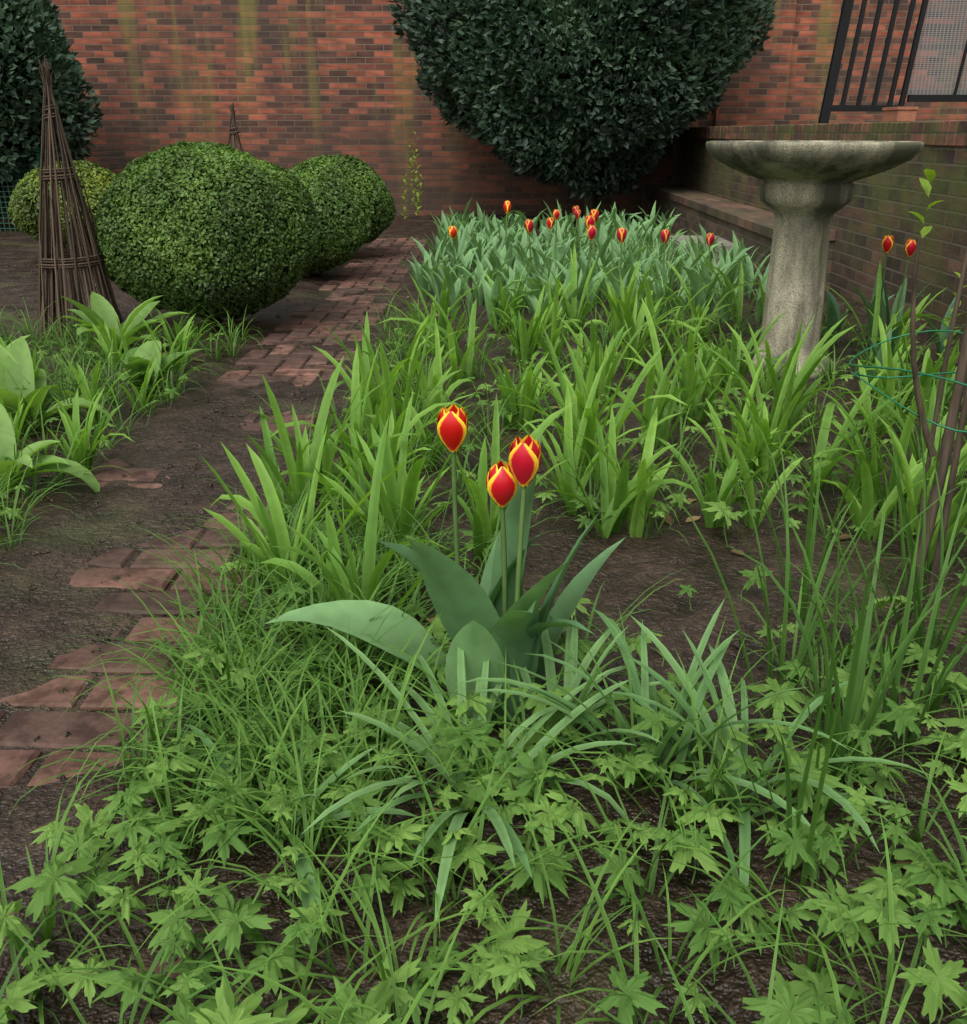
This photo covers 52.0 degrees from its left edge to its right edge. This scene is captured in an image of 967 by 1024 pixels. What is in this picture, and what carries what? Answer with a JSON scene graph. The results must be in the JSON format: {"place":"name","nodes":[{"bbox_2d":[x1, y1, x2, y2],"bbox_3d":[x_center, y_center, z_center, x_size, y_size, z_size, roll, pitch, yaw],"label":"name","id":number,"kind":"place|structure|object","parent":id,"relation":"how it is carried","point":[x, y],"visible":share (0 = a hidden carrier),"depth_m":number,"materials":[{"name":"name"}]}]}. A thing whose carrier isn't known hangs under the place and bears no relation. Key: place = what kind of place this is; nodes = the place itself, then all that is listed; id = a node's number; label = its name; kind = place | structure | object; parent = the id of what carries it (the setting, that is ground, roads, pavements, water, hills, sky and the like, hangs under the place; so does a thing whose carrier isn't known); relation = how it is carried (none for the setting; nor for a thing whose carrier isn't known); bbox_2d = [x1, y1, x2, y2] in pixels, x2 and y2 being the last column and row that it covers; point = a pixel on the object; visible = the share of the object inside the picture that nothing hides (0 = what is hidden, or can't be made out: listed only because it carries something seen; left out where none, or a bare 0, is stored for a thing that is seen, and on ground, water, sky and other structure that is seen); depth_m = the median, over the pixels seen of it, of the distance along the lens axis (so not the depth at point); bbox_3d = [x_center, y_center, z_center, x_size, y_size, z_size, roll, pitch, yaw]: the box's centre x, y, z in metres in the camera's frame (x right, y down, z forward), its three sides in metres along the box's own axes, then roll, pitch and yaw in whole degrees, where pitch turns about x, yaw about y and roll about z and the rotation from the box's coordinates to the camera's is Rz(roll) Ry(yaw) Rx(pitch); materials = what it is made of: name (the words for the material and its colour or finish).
{"place":"outdoors","nodes":[
{"label":"outdoors","id":0,"kind":"place"},
{"bbox_2d":[0,238,428,977],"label":"brick path","id":1,"kind":"structure","parent":0,"point":[20,728],"depth_m":2.21,"materials":[{"name":"brown brick"}]},
{"bbox_2d":[0,213,966,1023],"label":"ground","id":2,"kind":"structure","parent":0,"point":[32,627],"depth_m":1.95,"materials":[{"name":"soil"}]},
{"bbox_2d":[35,144,40,167],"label":"green fence posts","id":3,"kind":"object","parent":2,"relation":"on","point":[38,150],"visible":0.21,"depth_m":9.63,"materials":[{"name":"green metal"}]},
{"bbox_2d":[0,149,123,231],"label":"green fence","id":4,"kind":"object","parent":2,"relation":"on","point":[5,202],"visible":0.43,"depth_m":9.83,"materials":[{"name":"green metal"}]},
{"bbox_2d":[7,159,116,248],"bbox_3d":[-3.106,-2.351,7.590,0.954,0.660,0.981,0,21,1],"label":"boxwood shrub","id":5,"kind":"object","parent":2,"relation":"on","point":[27,224],"visible":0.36,"depth_m":7.29,"materials":[{"name":"green plant"}]},
{"bbox_2d":[0,291,202,493],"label":"broad-leaved plants","id":6,"kind":"object","parent":2,"relation":"on","point":[16,356],"visible":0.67,"depth_m":3.32,"materials":[{"name":"green plant"}]},
{"bbox_2d":[38,56,244,342],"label":"twig obelisks","id":7,"kind":"object","parent":2,"relation":"on","point":[49,238],"visible":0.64,"depth_m":4.69,"materials":[{"name":"brown wood"}]},
{"bbox_2d":[92,139,395,319],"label":"boxwood shrubs","id":8,"kind":"object","parent":2,"relation":"on","point":[272,284],"visible":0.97,"depth_m":4.71,"materials":[{"name":"green plant"}]},
{"bbox_2d":[75,191,597,325],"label":"trunks and stems","id":9,"kind":"object","parent":2,"relation":"on","point":[591,204],"visible":0.01,"depth_m":10.52,"materials":[{"name":"brown plant"}]},
{"bbox_2d":[0,0,692,303],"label":"shrub leaves","id":10,"kind":"object","parent":2,"relation":"on","point":[7,144],"visible":0.04,"depth_m":9.06,"materials":[{"name":"green plant"}]},
{"bbox_2d":[0,0,777,220],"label":"large dark shrub","id":11,"kind":"object","parent":2,"relation":"on","point":[490,105],"visible":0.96,"depth_m":9.33,"materials":[{"name":"green plant"}]},
{"bbox_2d":[14,261,922,885],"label":"leaf litter","id":12,"kind":"object","parent":2,"relation":"on","point":[670,519],"visible":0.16,"depth_m":2.54,"materials":[{"name":"brown plant"}]},
{"bbox_2d":[0,281,966,1023],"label":"grass","id":13,"kind":"structure","parent":2,"relation":"on","point":[394,577],"depth_m":1.49,"materials":[{"name":"green plant"}]},
{"bbox_2d":[0,243,966,652],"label":"strap-leaved plants","id":14,"kind":"object","parent":2,"relation":"on","point":[582,429],"visible":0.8,"depth_m":2.73,"materials":[{"name":"green plant"}]},
{"bbox_2d":[0,312,966,1023],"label":"cranesbill leaves","id":15,"kind":"object","parent":2,"relation":"on","point":[794,1002],"visible":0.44,"depth_m":1.25,"materials":[{"name":"green plant"}]},
{"bbox_2d":[4,214,966,1023],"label":"plant stems","id":16,"kind":"object","parent":2,"relation":"on","point":[504,544],"visible":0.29,"depth_m":1.51,"materials":[{"name":"green plant"}]},
{"bbox_2d":[51,0,966,215],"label":"back wall","id":17,"kind":"structure","parent":2,"relation":"on","point":[296,81],"depth_m":11.49,"materials":[{"name":"brick"}]},
{"bbox_2d":[184,222,932,952],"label":"daffodil leaves","id":18,"kind":"object","parent":2,"relation":"on","point":[502,826],"visible":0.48,"depth_m":1.48,"materials":[{"name":"green plant"}]},
{"bbox_2d":[401,132,965,360],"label":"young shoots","id":19,"kind":"object","parent":2,"relation":"on","point":[930,174],"visible":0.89,"depth_m":3.91,"materials":[{"name":"green plant"}]},
{"bbox_2d":[666,235,732,268],"bbox_3d":[1.626,-1.921,7.462,0.414,0.250,0.644,0,21,1],"label":"stone","id":20,"kind":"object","parent":2,"relation":"on","point":[725,243],"depth_m":7.33,"materials":[{"name":"stone"}]},
{"bbox_2d":[640,189,834,290],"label":"brick platform","id":21,"kind":"structure","parent":2,"relation":"on","point":[688,218],"depth_m":8.07,"materials":[{"name":"brown brick"}]},
{"bbox_2d":[641,183,835,240],"bbox_3d":[2.027,-2.804,8.987,0.360,0.058,6.160,0,21,1],"label":"stone ledge","id":22,"kind":"object","parent":21,"relation":"on","point":[757,220],"visible":0.7,"depth_m":8.10,"materials":[{"name":"stone"}]},
{"bbox_2d":[706,140,923,379],"bbox_3d":[1.290,-1.028,4.057,0.816,0.917,0.816,0,21,1],"label":"bird bath","id":23,"kind":"object","parent":2,"relation":"on","point":[806,190],"visible":0.87,"depth_m":3.88,"materials":[{"name":"grey stone"}]},
{"bbox_2d":[671,138,966,351],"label":"terrace wall","id":24,"kind":"structure","parent":2,"relation":"on","point":[869,217],"depth_m":5.19,"materials":[{"name":"brown brick"}]},
{"bbox_2d":[678,120,966,146],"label":"wall coping","id":25,"kind":"object","parent":24,"relation":"on","point":[944,133],"visible":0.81,"depth_m":5.82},
{"bbox_2d":[818,0,966,123],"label":"terrace railing","id":26,"kind":"object","parent":25,"relation":"on","point":[828,107],"visible":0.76,"depth_m":6.59,"materials":[{"name":"black metal"}]},
{"bbox_2d":[908,0,966,94],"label":"wire mesh panel","id":27,"kind":"object","parent":26,"relation":"attached to","point":[942,44],"visible":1,"depth_m":6.58,"materials":[{"name":"grey metal"}]},
{"bbox_2d":[882,107,918,121],"bbox_3d":[2.268,-2.167,5.407,0.112,0.075,0.232,0,21,1],"label":"terracotta trough","id":28,"kind":"object","parent":24,"relation":"on","point":[899,114],"visible":0.94,"depth_m":5.31,"materials":[{"name":"orange ceramic"}]},
{"bbox_2d":[897,239,966,623],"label":"staked shrub stems","id":29,"kind":"object","parent":2,"relation":"on","point":[946,446],"visible":0.83,"depth_m":1.90,"materials":[{"name":"brown plant"}]},
{"bbox_2d":[849,330,966,432],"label":"green garden wire","id":30,"kind":"object","parent":29,"relation":"attached to","point":[922,374],"visible":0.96,"depth_m":2.01,"materials":[{"name":"green metal"}]}
]}

